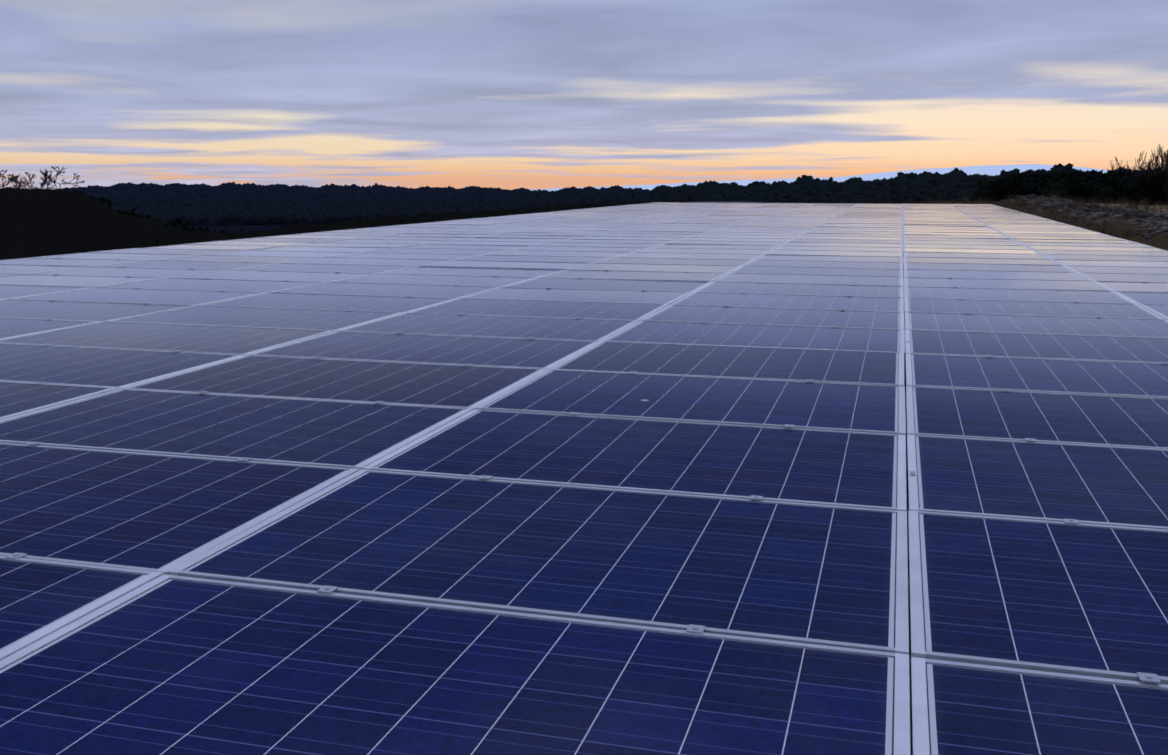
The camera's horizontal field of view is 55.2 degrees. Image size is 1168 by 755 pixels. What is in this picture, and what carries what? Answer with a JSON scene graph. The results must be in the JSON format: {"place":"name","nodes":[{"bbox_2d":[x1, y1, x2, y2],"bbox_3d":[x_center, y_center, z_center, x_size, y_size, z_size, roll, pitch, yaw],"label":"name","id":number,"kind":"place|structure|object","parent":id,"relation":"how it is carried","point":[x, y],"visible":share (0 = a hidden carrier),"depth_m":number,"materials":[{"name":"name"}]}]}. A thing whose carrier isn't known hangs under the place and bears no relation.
{"place":"outdoors","nodes":[
{"label":"outdoors","id":0,"kind":"place"},
{"bbox_2d":[0,163,1145,225],"bbox_3d":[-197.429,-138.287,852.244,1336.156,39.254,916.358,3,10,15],"label":"forest hills","id":1,"kind":"structure","parent":0,"point":[223,203],"depth_m":816.41,"materials":[{"name":"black plant"}]},
{"bbox_2d":[0,164,1167,754],"bbox_3d":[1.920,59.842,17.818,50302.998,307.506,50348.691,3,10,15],"label":"terrain","id":2,"kind":"structure","parent":0,"point":[44,222],"depth_m":39.47,"materials":[{"name":"brown soil"}]},
{"bbox_2d":[0,170,29,188],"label":"bare tree","id":3,"kind":"object","parent":2,"relation":"on","point":[10,179],"visible":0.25,"depth_m":212.85,"materials":[{"name":"brown plant"}]},
{"bbox_2d":[17,176,55,189],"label":"bare tree","id":4,"kind":"object","parent":2,"relation":"on","point":[44,181],"visible":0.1,"depth_m":212.07,"materials":[{"name":"brown plant"}]},
{"bbox_2d":[12,166,84,189],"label":"bare tree","id":5,"kind":"object","parent":2,"relation":"on","point":[50,175],"visible":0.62,"depth_m":207.98,"materials":[{"name":"brown plant"}]},
{"bbox_2d":[98,197,113,206],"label":"tree","id":6,"kind":"object","parent":2,"relation":"on","point":[109,202],"visible":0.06,"depth_m":116.64,"materials":[{"name":"green plant"}]},
{"bbox_2d":[120,209,142,216],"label":"tree","id":7,"kind":"object","parent":2,"relation":"on","point":[131,212],"depth_m":71.38,"materials":[{"name":"green plant"}]},
{"bbox_2d":[119,208,150,218],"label":"tree","id":8,"kind":"object","parent":2,"relation":"on","point":[144,215],"depth_m":81.72,"materials":[{"name":"green plant"}]},
{"bbox_2d":[146,217,195,231],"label":"tree","id":9,"kind":"object","parent":2,"relation":"on","point":[180,224],"visible":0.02,"depth_m":83.49,"materials":[{"name":"green plant"}]},
{"bbox_2d":[188,224,208,231],"bbox_3d":[-20.805,-5.527,57.985,3.945,4.889,5.215,-1,10,-8],"label":"tree","id":10,"kind":"object","parent":2,"relation":"on","point":[200,228],"depth_m":56.78,"materials":[{"name":"green plant"}]},
{"bbox_2d":[170,224,237,235],"bbox_3d":[-22.438,-5.155,65.608,8.419,7.714,6.471,6,12,32],"label":"tree","id":11,"kind":"object","parent":2,"relation":"on","point":[235,233],"depth_m":64.95,"materials":[{"name":"green plant"}]},
{"bbox_2d":[5,212,1167,683],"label":"clamps","id":12,"kind":"object","parent":2,"relation":"on","point":[1145,678],"visible":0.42,"depth_m":3.51,"materials":[{"name":"metal"}]},
{"bbox_2d":[0,202,1167,754],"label":"solar panels","id":13,"kind":"object","parent":12,"relation":"on","point":[560,580],"visible":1,"depth_m":3.37,"materials":[{"name":"blue glass"}]},
{"bbox_2d":[49,188,1167,253],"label":"dry grass tufts","id":14,"kind":"object","parent":2,"relation":"on","point":[1124,203],"visible":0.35,"depth_m":46.12,"materials":[{"name":"brown plant"}]},
{"bbox_2d":[967,186,999,201],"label":"tree","id":15,"kind":"object","parent":2,"relation":"on","point":[984,192],"visible":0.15,"depth_m":90.93,"materials":[{"name":"green plant"}]},
{"bbox_2d":[984,178,1025,200],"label":"tree","id":16,"kind":"object","parent":2,"relation":"on","point":[1004,188],"visible":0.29,"depth_m":89.43,"materials":[{"name":"green plant"}]},
{"bbox_2d":[1001,172,1022,198],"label":"tree","id":17,"kind":"object","parent":2,"relation":"on","point":[1012,177],"visible":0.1,"depth_m":88.86,"materials":[{"name":"green plant"}]},
{"bbox_2d":[1004,172,1032,197],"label":"tree","id":18,"kind":"object","parent":2,"relation":"on","point":[1022,175],"visible":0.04,"depth_m":88.67,"materials":[{"name":"green plant"}]},
{"bbox_2d":[1005,174,1045,198],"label":"tree","id":19,"kind":"object","parent":2,"relation":"on","point":[1034,175],"visible":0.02,"depth_m":88.00,"materials":[{"name":"green plant"}]},
{"bbox_2d":[1043,171,1065,192],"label":"tree","id":20,"kind":"object","parent":2,"relation":"on","point":[1050,176],"depth_m":84.85,"materials":[{"name":"green plant"}]},
{"bbox_2d":[1012,170,1104,196],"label":"tree","id":21,"kind":"object","parent":2,"relation":"on","point":[1031,186],"visible":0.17,"depth_m":84.76,"materials":[{"name":"green plant"}]},
{"bbox_2d":[1039,174,1080,196],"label":"tree","id":22,"kind":"object","parent":2,"relation":"on","point":[1046,193],"visible":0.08,"depth_m":82.75,"materials":[{"name":"green plant"}]},
{"bbox_2d":[1039,171,1084,196],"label":"tree","id":23,"kind":"object","parent":2,"relation":"on","point":[1081,172],"depth_m":83.57,"materials":[{"name":"green plant"}]},
{"bbox_2d":[1044,171,1081,191],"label":"tree","id":24,"kind":"object","parent":2,"relation":"on","point":[1053,183],"visible":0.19,"depth_m":83.08,"materials":[{"name":"green plant"}]},
{"bbox_2d":[967,194,1167,244],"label":"dry grass","id":25,"kind":"structure","parent":2,"relation":"on","point":[1144,214],"depth_m":42.01,"materials":[{"name":"brown plant"}]},
{"bbox_2d":[1053,174,1088,199],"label":"tree","id":26,"kind":"object","parent":2,"relation":"on","point":[1063,193],"visible":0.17,"depth_m":81.51,"materials":[{"name":"green plant"}]},
{"bbox_2d":[1082,174,1107,202],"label":"tree","id":27,"kind":"object","parent":2,"relation":"on","point":[1090,196],"visible":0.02,"depth_m":80.17,"materials":[{"name":"green plant"}]},
{"bbox_2d":[1084,171,1115,200],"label":"tree","id":28,"kind":"object","parent":2,"relation":"on","point":[1102,181],"depth_m":79.93,"materials":[{"name":"green plant"}]},
{"bbox_2d":[1110,151,1146,172],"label":"bare tree","id":29,"kind":"object","parent":2,"relation":"on","point":[1120,166],"visible":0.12,"depth_m":84.47,"materials":[{"name":"brown plant"}]},
{"bbox_2d":[1108,168,1163,203],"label":"tree","id":30,"kind":"object","parent":2,"relation":"on","point":[1113,195],"visible":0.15,"depth_m":74.70,"materials":[{"name":"green plant"}]},
{"bbox_2d":[1107,170,1167,204],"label":"tree","id":31,"kind":"object","parent":2,"relation":"on","point":[1132,188],"visible":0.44,"depth_m":73.69,"materials":[{"name":"green plant"}]},
{"bbox_2d":[1114,153,1164,176],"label":"bare tree","id":32,"kind":"object","parent":2,"relation":"on","point":[1136,171],"visible":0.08,"depth_m":78.80,"materials":[{"name":"brown plant"}]},
{"bbox_2d":[1133,158,1164,175],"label":"bare tree","id":33,"kind":"object","parent":2,"relation":"on","point":[1148,167],"visible":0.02,"depth_m":76.34,"materials":[{"name":"brown plant"}]},
{"bbox_2d":[1132,154,1167,184],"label":"bare tree","id":34,"kind":"object","parent":2,"relation":"on","point":[1148,169],"visible":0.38,"depth_m":74.43,"materials":[{"name":"brown plant"}]},
{"bbox_2d":[1143,178,1167,204],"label":"bush","id":35,"kind":"object","parent":2,"relation":"on","point":[1158,196],"visible":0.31,"depth_m":73.27,"materials":[{"name":"green plant"}]},
{"bbox_2d":[1152,144,1162,170],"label":"bare tree","id":36,"kind":"object","parent":2,"relation":"on","point":[1159,151],"visible":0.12,"depth_m":76.05,"materials":[{"name":"brown plant"}]},
{"bbox_2d":[1150,151,1165,167],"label":"bare tree","id":37,"kind":"object","parent":2,"relation":"on","point":[1156,159],"visible":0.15,"depth_m":74.95,"materials":[{"name":"brown plant"}]},
{"bbox_2d":[1161,147,1167,202],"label":"bare tree","id":38,"kind":"object","parent":2,"relation":"on","point":[1166,174],"visible":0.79,"depth_m":72.65,"materials":[{"name":"brown plant"}]},
{"bbox_2d":[0,0,1167,189],"label":"sky","id":39,"kind":"structure","parent":0,"point":[503,94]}
]}

